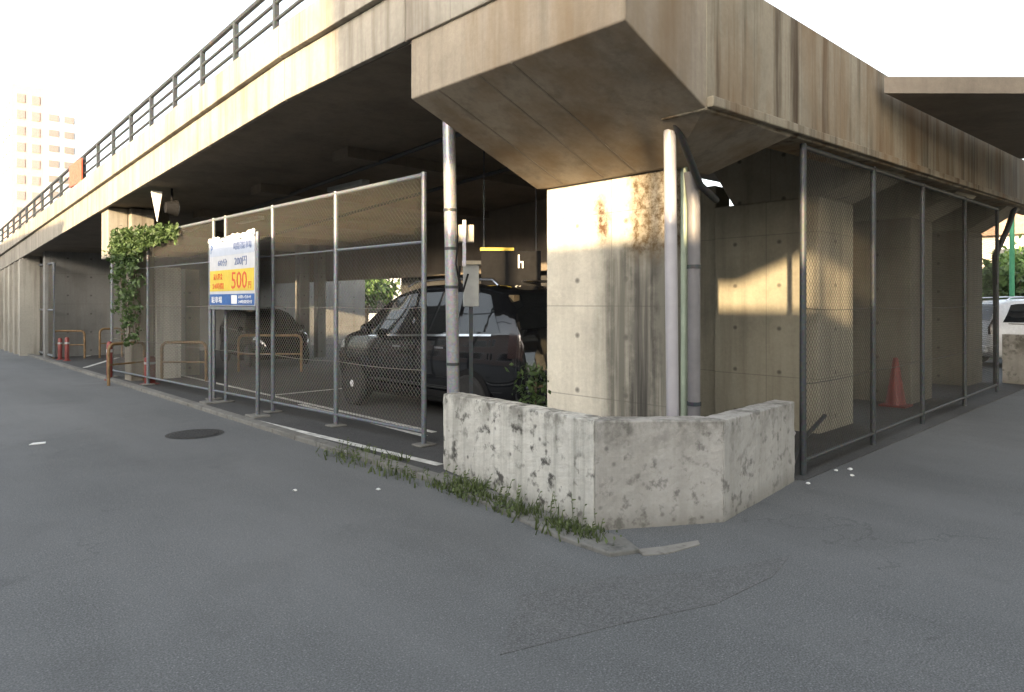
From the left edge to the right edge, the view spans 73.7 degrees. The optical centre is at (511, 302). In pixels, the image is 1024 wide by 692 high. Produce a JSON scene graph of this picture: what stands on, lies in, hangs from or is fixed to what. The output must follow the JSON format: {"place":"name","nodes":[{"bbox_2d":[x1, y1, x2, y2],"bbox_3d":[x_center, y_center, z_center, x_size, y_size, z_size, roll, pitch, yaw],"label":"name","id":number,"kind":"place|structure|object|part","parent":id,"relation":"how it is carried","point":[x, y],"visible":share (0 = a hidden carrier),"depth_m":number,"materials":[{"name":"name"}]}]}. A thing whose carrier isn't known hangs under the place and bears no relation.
{"place":"outdoors","nodes":[
{"label":"outdoors","id":0,"kind":"place"},
{"bbox_2d":[2,83,43,240],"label":"apartment tower","id":1,"kind":"structure","parent":0,"point":[22,146],"depth_m":127.09,"materials":[{"name":"white concrete"}]},
{"bbox_2d":[16,207,24,215],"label":"window","id":2,"kind":"structure","parent":1,"relation":"in","point":[18,209],"depth_m":126.14,"materials":[{"name":"beige glass"}]},
{"bbox_2d":[16,191,24,199],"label":"window","id":3,"kind":"structure","parent":1,"relation":"in","point":[20,195],"depth_m":126.14,"materials":[{"name":"beige glass"}]},
{"bbox_2d":[16,174,24,183],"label":"window","id":4,"kind":"structure","parent":1,"relation":"in","point":[19,178],"depth_m":126.14,"materials":[{"name":"beige glass"}]},
{"bbox_2d":[16,158,24,167],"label":"window","id":5,"kind":"structure","parent":1,"relation":"in","point":[20,162],"depth_m":126.14,"materials":[{"name":"beige glass"}]},
{"bbox_2d":[16,142,24,151],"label":"window","id":6,"kind":"structure","parent":1,"relation":"in","point":[20,146],"depth_m":126.14,"materials":[{"name":"beige glass"}]},
{"bbox_2d":[16,125,24,134],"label":"window","id":7,"kind":"structure","parent":1,"relation":"in","point":[20,130],"depth_m":126.14,"materials":[{"name":"beige glass"}]},
{"bbox_2d":[16,109,24,118],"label":"window","id":8,"kind":"structure","parent":1,"relation":"in","point":[20,114],"depth_m":126.14,"materials":[{"name":"beige glass"}]},
{"bbox_2d":[16,93,24,102],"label":"window","id":9,"kind":"structure","parent":1,"relation":"in","point":[20,97],"depth_m":126.14,"materials":[{"name":"beige glass"}]},
{"bbox_2d":[31,192,39,200],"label":"window","id":10,"kind":"structure","parent":1,"relation":"in","point":[33,194],"depth_m":127.62,"materials":[{"name":"beige glass"}]},
{"bbox_2d":[31,176,39,184],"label":"window","id":11,"kind":"structure","parent":1,"relation":"in","point":[35,180],"depth_m":127.72,"materials":[{"name":"beige glass"}]},
{"bbox_2d":[31,160,39,168],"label":"window","id":12,"kind":"structure","parent":1,"relation":"in","point":[35,164],"depth_m":127.72,"materials":[{"name":"beige glass"}]},
{"bbox_2d":[31,144,39,152],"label":"window","id":13,"kind":"structure","parent":1,"relation":"in","point":[35,148],"depth_m":127.72,"materials":[{"name":"beige glass"}]},
{"bbox_2d":[31,128,39,136],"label":"window","id":14,"kind":"structure","parent":1,"relation":"in","point":[35,132],"depth_m":127.72,"materials":[{"name":"beige glass"}]},
{"bbox_2d":[31,111,39,120],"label":"window","id":15,"kind":"structure","parent":1,"relation":"in","point":[35,116],"depth_m":127.72,"materials":[{"name":"beige glass"}]},
{"bbox_2d":[31,95,39,105],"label":"window","id":16,"kind":"structure","parent":1,"relation":"in","point":[35,100],"depth_m":127.72,"materials":[{"name":"beige glass"}]},
{"bbox_2d":[44,104,76,208],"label":"apartment tower","id":17,"kind":"structure","parent":0,"point":[60,140],"depth_m":147.26,"materials":[{"name":"white concrete"}]},
{"bbox_2d":[49,191,58,197],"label":"window","id":18,"kind":"structure","parent":17,"relation":"in","point":[55,193],"depth_m":146.86,"materials":[{"name":"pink glass"}]},
{"bbox_2d":[49,175,58,182],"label":"window","id":19,"kind":"structure","parent":17,"relation":"in","point":[51,178],"depth_m":146.50,"materials":[{"name":"pink glass"}]},
{"bbox_2d":[49,160,58,167],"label":"window","id":20,"kind":"structure","parent":17,"relation":"in","point":[52,163],"depth_m":146.62,"materials":[{"name":"pink glass"}]},
{"bbox_2d":[49,145,58,152],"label":"window","id":21,"kind":"structure","parent":17,"relation":"in","point":[53,148],"depth_m":146.75,"materials":[{"name":"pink glass"}]},
{"bbox_2d":[49,129,58,136],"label":"window","id":22,"kind":"structure","parent":17,"relation":"in","point":[55,133],"depth_m":146.71,"materials":[{"name":"pink glass"}]},
{"bbox_2d":[49,114,58,121],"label":"window","id":23,"kind":"structure","parent":17,"relation":"in","point":[52,117],"depth_m":146.64,"materials":[{"name":"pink glass"}]},
{"bbox_2d":[64,162,72,168],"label":"window","id":24,"kind":"structure","parent":17,"relation":"in","point":[66,164],"depth_m":148.41,"materials":[{"name":"beige glass"}]},
{"bbox_2d":[64,147,73,153],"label":"window","id":25,"kind":"structure","parent":17,"relation":"in","point":[68,150],"depth_m":148.52,"materials":[{"name":"beige glass"}]},
{"bbox_2d":[64,131,73,138],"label":"window","id":26,"kind":"structure","parent":17,"relation":"in","point":[69,135],"depth_m":148.59,"materials":[{"name":"pink glass"}]},
{"bbox_2d":[64,116,73,123],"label":"window","id":27,"kind":"structure","parent":17,"relation":"in","point":[69,120],"depth_m":148.61,"materials":[{"name":"beige glass"}]},
{"bbox_2d":[369,278,400,319],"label":"detached house","id":28,"kind":"structure","parent":0,"point":[377,310],"depth_m":44.84,"materials":[{"name":"white paint"}]},
{"bbox_2d":[369,298,387,313],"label":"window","id":29,"kind":"structure","parent":28,"relation":"in","point":[378,304],"depth_m":44.79,"materials":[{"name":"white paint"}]},
{"bbox_2d":[0,349,1023,691],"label":"road","id":30,"kind":"structure","parent":0,"point":[140,551],"depth_m":4.08,"materials":[{"name":"grey asphalt"}]},
{"bbox_2d":[29,442,45,444],"bbox_3d":[-5.383,1.593,7.749,0.158,0.010,0.087,0,0,-34],"label":"paper scrap","id":31,"kind":"object","parent":30,"relation":"on","point":[36,443],"visible":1,"depth_m":7.72,"materials":[{"name":"white paper"}]},
{"bbox_2d":[165,429,223,438],"bbox_3d":[-3.869,1.599,8.337,0.660,0.022,0.660,0,0,-44],"label":"manhole cover","id":32,"kind":"object","parent":30,"relation":"on","point":[194,433],"visible":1,"depth_m":8.31,"materials":[{"name":"metal"}]},
{"bbox_2d":[27,354,456,484],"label":"kerb","id":33,"kind":"structure","parent":30,"relation":"on","point":[297,436],"depth_m":8.51,"materials":[{"name":"concrete"}]},
{"bbox_2d":[104,341,112,380],"bbox_3d":[-8.363,1.200,14.192,0.198,0.800,0.198,0,0,-44],"label":"bollard","id":34,"kind":"object","parent":33,"relation":"on","point":[108,343],"visible":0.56,"depth_m":14.16,"materials":[{"name":"red plastic"}]},
{"bbox_2d":[315,437,621,545],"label":"grass","id":35,"kind":"structure","parent":30,"relation":"on","point":[477,488],"depth_m":5.43,"materials":[{"name":"green plant"}]},
{"bbox_2d":[440,472,638,556],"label":"curb","id":36,"kind":"structure","parent":30,"relation":"on","point":[621,546],"depth_m":4.61,"materials":[{"name":"concrete"}]},
{"bbox_2d":[443,392,794,529],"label":"wall","id":37,"kind":"structure","parent":30,"relation":"on","point":[617,472],"depth_m":5.05,"materials":[{"name":"concrete"}]},
{"bbox_2d":[500,556,789,654],"bbox_3d":[0.813,1.609,3.793,2.154,0.023,0.527,0,0,-25],"label":"road patch","id":38,"kind":"object","parent":30,"relation":"on","point":[547,616],"visible":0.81,"depth_m":3.67,"materials":[{"name":"grey asphalt"}]},
{"bbox_2d":[639,540,699,555],"bbox_3d":[1.043,1.607,4.441,0.490,0.027,0.133,0,0,-21],"label":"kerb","id":39,"kind":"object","parent":30,"relation":"on","point":[667,549],"visible":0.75,"depth_m":4.43,"materials":[{"name":"concrete"}]},
{"bbox_2d":[884,76,1023,158],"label":"overpass","id":40,"kind":"object","parent":30,"relation":"on","point":[989,110],"visible":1,"depth_m":7.81,"materials":[{"name":"concrete"}]},
{"bbox_2d":[1002,334,1023,384],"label":"block wall","id":41,"kind":"structure","parent":30,"relation":"on","point":[1012,358],"depth_m":13.44,"materials":[{"name":"concrete"}]},
{"bbox_2d":[0,0,1023,243],"label":"sky","id":42,"kind":"structure","parent":0,"point":[99,59],"materials":[{"name":"white"}]},
{"bbox_2d":[39,344,1023,490],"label":"parking lot ground","id":43,"kind":"structure","parent":0,"point":[373,435],"depth_m":10.00,"materials":[{"name":"grey asphalt"}]},
{"bbox_2d":[56,338,63,359],"bbox_3d":[-12.699,1.290,19.189,0.198,0.620,0.198,0,0,-44],"label":"bollard","id":44,"kind":"object","parent":43,"relation":"on","point":[60,349],"visible":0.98,"depth_m":19.15,"materials":[{"name":"red plastic"}]},
{"bbox_2d":[63,337,70,360],"bbox_3d":[-12.242,1.270,18.789,0.198,0.660,0.198,0,0,-44],"label":"bollard","id":45,"kind":"object","parent":43,"relation":"on","point":[66,342],"visible":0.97,"depth_m":18.75,"materials":[{"name":"red plastic"}]},
{"bbox_2d":[52,330,85,357],"bbox_3d":[-12.705,1.186,19.588,0.957,0.828,0.060,0,0,0],"label":"hoop barrier","id":46,"kind":"object","parent":43,"relation":"on","point":[84,344],"visible":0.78,"depth_m":19.56,"materials":[{"name":"metal"}]},
{"bbox_2d":[83,355,116,367],"bbox_3d":[-11.850,1.586,19.720,0.911,0.004,6.400,0,0,-32],"label":"painted line","id":47,"kind":"object","parent":43,"relation":"on","point":[96,363],"visible":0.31,"depth_m":17.74,"materials":[{"name":"paint"}]},
{"bbox_2d":[99,327,122,357],"bbox_3d":[-11.735,1.161,19.988,0.060,0.878,0.657,0,0,38],"label":"hoop barrier","id":48,"kind":"object","parent":43,"relation":"on","point":[100,330],"visible":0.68,"depth_m":19.74,"materials":[{"name":"metal"}]},
{"bbox_2d":[107,341,145,385],"bbox_3d":[-7.662,1.186,13.592,0.060,0.828,0.857,0,0,21],"label":"hoop barrier","id":49,"kind":"object","parent":43,"relation":"on","point":[108,359],"visible":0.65,"depth_m":13.27,"materials":[{"name":"metal"}]},
{"bbox_2d":[140,356,159,384],"bbox_3d":[-7.098,1.320,13.392,0.360,0.560,0.360,0,0,-44],"label":"bollard","id":50,"kind":"object","parent":43,"relation":"on","point":[153,380],"visible":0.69,"depth_m":13.32,"materials":[{"name":"red plastic"}]},
{"bbox_2d":[160,341,207,380],"bbox_3d":[-6.671,1.186,13.892,0.957,0.828,0.060,0,0,0],"label":"hoop barrier","id":51,"kind":"object","parent":43,"relation":"on","point":[162,360],"visible":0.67,"depth_m":13.87,"materials":[{"name":"metal"}]},
{"bbox_2d":[43,251,364,357],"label":"wall","id":52,"kind":"structure","parent":43,"relation":"on","point":[82,291],"depth_m":20.77,"materials":[{"name":"grey concrete"}]},
{"bbox_2d":[199,228,270,418],"bbox_3d":[-4.183,0.273,10.223,0.240,2.655,2.110,0,0,-44],"label":"parking sign","id":53,"kind":"object","parent":43,"relation":"on","point":[233,271],"visible":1,"depth_m":10.07,"materials":[{"name":"metal"}]},
{"bbox_2d":[219,306,309,366],"bbox_3d":[-6.661,0.843,18.265,1.726,1.541,3.604,0,0,-38],"label":"parked car","id":54,"kind":"object","parent":43,"relation":"on","point":[221,336],"visible":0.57,"depth_m":17.41,"materials":[{"name":"black paint"}]},
{"bbox_3d":[-7.416,0.448,18.221,0.126,0.440,0.740,0,0,-38],"label":"side window","id":55,"kind":"part","parent":54,"relation":"part of","materials":[{"name":"black glass"}]},
{"bbox_3d":[-6.913,0.480,17.568,0.128,0.476,0.791,0,0,-38],"label":"side window","id":56,"kind":"part","parent":54,"relation":"part of","materials":[{"name":"black glass"}]},
{"bbox_2d":[237,334,302,371],"bbox_3d":[-5.595,1.161,15.791,1.507,0.878,0.060,0,0,0],"label":"hoop barrier","id":57,"kind":"object","parent":43,"relation":"on","point":[277,335],"visible":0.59,"depth_m":15.77,"materials":[{"name":"metal"}]},
{"bbox_2d":[110,172,435,447],"bbox_3d":[-4.780,0.070,11.135,10.548,3.059,0.233,0,0,43],"label":"chain link fence","id":58,"kind":"object","parent":43,"relation":"on","point":[424,442],"visible":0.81,"depth_m":9.50,"materials":[{"name":"metal"}]},
{"bbox_2d":[102,221,179,346],"bbox_3d":[-7.073,-0.344,13.033,3.244,2.411,0.654,0,0,35],"label":"climbing ivy","id":59,"kind":"object","parent":58,"relation":"hanging from","point":[126,244],"visible":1,"depth_m":13.12,"materials":[{"name":"green plant"}]},
{"bbox_2d":[181,375,436,435],"bbox_3d":[-4.448,1.586,11.887,0.306,0.004,10.117,0,0,-44],"label":"painted line","id":60,"kind":"object","parent":43,"relation":"on","point":[411,432],"visible":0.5,"depth_m":9.88,"materials":[{"name":"paint"}]},
{"bbox_2d":[263,421,442,465],"bbox_3d":[-2.289,1.586,8.140,4.279,0.004,0.090,0,0,42],"label":"painted line","id":61,"kind":"object","parent":43,"relation":"on","point":[371,448],"visible":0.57,"depth_m":7.59,"materials":[{"name":"paint"}]},
{"bbox_2d":[365,278,400,322],"bbox_3d":[-7.703,-0.811,33.881,4.595,4.844,4.794,0,0,20],"label":"broadleaf tree","id":62,"kind":"object","parent":43,"relation":"on","point":[378,290],"visible":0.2,"depth_m":33.71,"materials":[{"name":"green plant"}]},
{"bbox_2d":[275,388,546,405],"bbox_3d":[-0.277,1.582,11.664,5.400,0.004,5.480,0,0,-44],"label":"painted line","id":63,"kind":"object","parent":43,"relation":"on","point":[322,390],"visible":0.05,"depth_m":12.14,"materials":[{"name":"paint"}]},
{"bbox_2d":[339,277,546,405],"bbox_3d":[-0.818,0.633,10.275,2.213,1.976,4.622,0,0,-44],"label":"parked car","id":64,"kind":"object","parent":43,"relation":"on","point":[507,330],"visible":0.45,"depth_m":8.90,"materials":[{"name":"black paint"}]},
{"bbox_3d":[-1.750,0.167,10.086,0.164,0.610,1.014,0,0,-44],"label":"side window","id":65,"kind":"part","parent":64,"relation":"part of","materials":[{"name":"grey glass"}]},
{"bbox_3d":[-1.016,0.127,9.325,0.162,0.564,0.948,0,0,-44],"label":"side window","id":66,"kind":"part","parent":64,"relation":"part of","materials":[{"name":"grey glass"}]},
{"bbox_3d":[-0.369,0.118,8.653,0.157,0.515,0.764,0,0,-44],"label":"side window","id":67,"kind":"part","parent":64,"relation":"part of","materials":[{"name":"grey glass"}]},
{"bbox_3d":[0.563,0.098,8.828,1.529,0.439,0.307,0,0,-44],"label":"rear window","id":68,"kind":"part","parent":64,"relation":"part of","materials":[{"name":"black glass"}]},
{"bbox_2d":[442,121,459,392],"bbox_3d":[-0.633,-0.390,7.120,0.212,3.983,0.145,0,0,-44],"label":"utility pole","id":69,"kind":"object","parent":43,"relation":"on","point":[450,241],"visible":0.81,"depth_m":7.07,"materials":[{"name":"grey metal"}]},
{"bbox_2d":[455,220,473,291],"bbox_3d":[-0.489,-0.485,7.141,0.181,0.750,0.312,0,0,1],"label":"meter box","id":70,"kind":"object","parent":69,"relation":"attached to","point":[465,235],"visible":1,"depth_m":7.08,"materials":[{"name":"beige plastic"}]},
{"bbox_2d":[463,261,480,393],"bbox_3d":[-0.451,0.570,7.566,0.214,2.060,0.310,0,0,-3],"label":"electrical cabinet","id":71,"kind":"object","parent":43,"relation":"on","point":[471,294],"visible":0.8,"depth_m":7.45,"materials":[{"name":"beige plastic"}]},
{"bbox_2d":[401,271,546,294],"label":"side wall","id":72,"kind":"structure","parent":43,"relation":"on","point":[543,277],"depth_m":18.38,"materials":[{"name":"white concrete"}]},
{"bbox_2d":[0,0,1023,433],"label":"viaduct","id":73,"kind":"object","parent":43,"relation":"on","point":[570,110],"visible":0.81,"depth_m":8.37,"materials":[{"name":"concrete"}]},
{"bbox_2d":[39,262,55,356],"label":"entrance gate","id":74,"kind":"structure","parent":73,"relation":"attached to","point":[51,308],"depth_m":19.66,"materials":[{"name":"metal"}]},
{"bbox_2d":[69,158,82,187],"bbox_3d":[-9.826,-2.922,15.405,0.050,0.500,1.200,0,0,-44],"label":"warning panel","id":75,"kind":"object","parent":73,"relation":"attached to","point":[75,172],"visible":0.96,"depth_m":15.32,"materials":[{"name":"orange plastic"}]},
{"bbox_2d":[164,188,179,216],"bbox_3d":[-6.181,-1.825,12.381,0.223,0.501,0.300,0,0,-44],"label":"floodlight","id":76,"kind":"object","parent":73,"relation":"attached to","point":[171,207],"visible":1,"depth_m":12.32,"materials":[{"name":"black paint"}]},
{"bbox_2d":[480,151,540,285],"bbox_3d":[-0.023,-1.310,10.219,0.917,2.140,0.110,0,0,0],"label":"dark signboard","id":77,"kind":"object","parent":73,"relation":"hanging from","point":[509,266],"visible":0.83,"depth_m":10.19,"materials":[{"name":"black paint"}]},
{"bbox_2d":[663,129,678,415],"bbox_3d":[1.288,-0.549,5.522,0.169,4.301,0.103,0,0,-44],"label":"drain pipe","id":78,"kind":"object","parent":73,"relation":"attached to","point":[671,280],"visible":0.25,"depth_m":5.48,"materials":[{"name":"plastic"}]},
{"bbox_2d":[681,167,686,415],"bbox_3d":[1.535,0.150,6.096,0.058,2.900,0.060,0,0,-44],"label":"drain pipe","id":79,"kind":"object","parent":73,"relation":"attached to","point":[683,302],"visible":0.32,"depth_m":6.07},
{"bbox_2d":[684,171,700,415],"bbox_3d":[1.585,0.222,5.996,0.140,2.756,0.141,0,0,-44],"label":"drain pipe","id":80,"kind":"object","parent":73,"relation":"attached to","point":[693,268],"visible":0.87,"depth_m":5.95,"materials":[{"name":"grey paint"}]},
{"bbox_2d":[673,125,718,202],"bbox_3d":[1.451,-1.347,5.640,0.069,0.855,1.578,0,0,33],"label":"diagonal brace","id":81,"kind":"object","parent":73,"relation":"attached to","point":[695,173],"visible":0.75,"depth_m":5.71,"materials":[{"name":"paint"}]},
{"bbox_2d":[992,207,1017,383],"bbox_3d":[9.435,-0.612,12.992,0.589,4.345,0.100,0,0,0],"label":"drain pipe","id":82,"kind":"object","parent":73,"relation":"attached to","point":[1008,225],"visible":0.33,"depth_m":12.96,"materials":[{"name":"paint"}]},
{"bbox_2d":[509,295,518,301],"bbox_3d":[0.025,0.750,8.495,0.100,1.700,0.100,0,0,-44],"label":"wooden post","id":83,"kind":"object","parent":43,"relation":"on","point":[514,298],"visible":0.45,"depth_m":8.46,"materials":[{"name":"brown wood"}]},
{"bbox_2d":[505,362,550,406],"bbox_3d":[0.280,1.109,7.313,0.592,0.984,0.538,0,0,35],"label":"shrub","id":84,"kind":"object","parent":43,"relation":"on","point":[533,389],"visible":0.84,"depth_m":7.27,"materials":[{"name":"green plant"}]},
{"bbox_2d":[795,414,826,463],"bbox_3d":[3.069,1.426,7.236,0.212,0.298,1.702,0,0,34],"label":"loose pipe","id":85,"kind":"object","parent":43,"relation":"on","point":[797,449],"visible":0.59,"depth_m":7.64,"materials":[{"name":"metal"}]},
{"bbox_2d":[878,357,912,408],"bbox_3d":[5.906,1.213,10.515,0.380,0.750,0.380,0,0,-44],"label":"traffic cone","id":86,"kind":"object","parent":43,"relation":"on","point":[895,385],"visible":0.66,"depth_m":10.44,"materials":[{"name":"red plastic"}]},
{"bbox_2d":[800,143,998,475],"bbox_3d":[5.680,-0.053,9.262,8.460,3.306,0.060,0,0,-45],"label":"chain link fence","id":87,"kind":"object","parent":43,"relation":"on","point":[805,148],"visible":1,"depth_m":8.19,"materials":[{"name":"metal"}]},
{"bbox_2d":[982,296,1023,361],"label":"parked car","id":88,"kind":"object","parent":43,"relation":"on","point":[1011,316],"visible":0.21,"depth_m":16.77,"materials":[{"name":"white paint"}]},
{"bbox_3d":[11.881,0.233,17.490,0.282,0.402,1.403,0,0,0],"label":"rear window","id":89,"kind":"part","parent":88,"relation":"part of","materials":[{"name":"grey glass"}]},
{"bbox_3d":[12.355,0.252,16.760,0.701,0.473,0.144,0,0,0],"label":"side window","id":90,"kind":"part","parent":88,"relation":"part of","materials":[{"name":"black glass"}]},
{"bbox_2d":[982,246,1023,296],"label":"broadleaf tree","id":91,"kind":"object","parent":43,"relation":"on","point":[1004,257],"visible":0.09,"depth_m":23.73,"materials":[{"name":"green plant"}]},
{"bbox_2d":[982,234,1023,272],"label":"broadleaf tree","id":92,"kind":"object","parent":43,"relation":"on","point":[1019,248],"visible":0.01,"depth_m":29.62,"materials":[{"name":"green plant"}]},
{"bbox_2d":[1009,218,1014,298],"bbox_3d":[13.316,-0.400,18.189,0.114,4.000,0.120,0,0,-44],"label":"net post","id":93,"kind":"object","parent":43,"relation":"on","point":[1012,262],"visible":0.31,"depth_m":18.14,"materials":[{"name":"metal"}]},
{"bbox_2d":[981,214,1023,265],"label":"detached house","id":94,"kind":"structure","parent":0,"point":[1019,224],"depth_m":32.95,"materials":[{"name":"white tile"}]},
{"bbox_2d":[1000,247,1022,253],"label":"window","id":95,"kind":"structure","parent":94,"relation":"in","point":[1002,250],"depth_m":33.13,"materials":[{"name":"white paint"}]},
{"bbox_3d":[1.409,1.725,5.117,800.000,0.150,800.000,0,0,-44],"label":"ground","id":96,"kind":"structure","parent":0,"visible":0},
{"bbox_2d":[982,259,1023,358],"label":"hedge","id":97,"kind":"object","parent":96,"relation":"on","point":[1004,280],"visible":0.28,"depth_m":19.72,"materials":[{"name":"green plant"}]}
]}

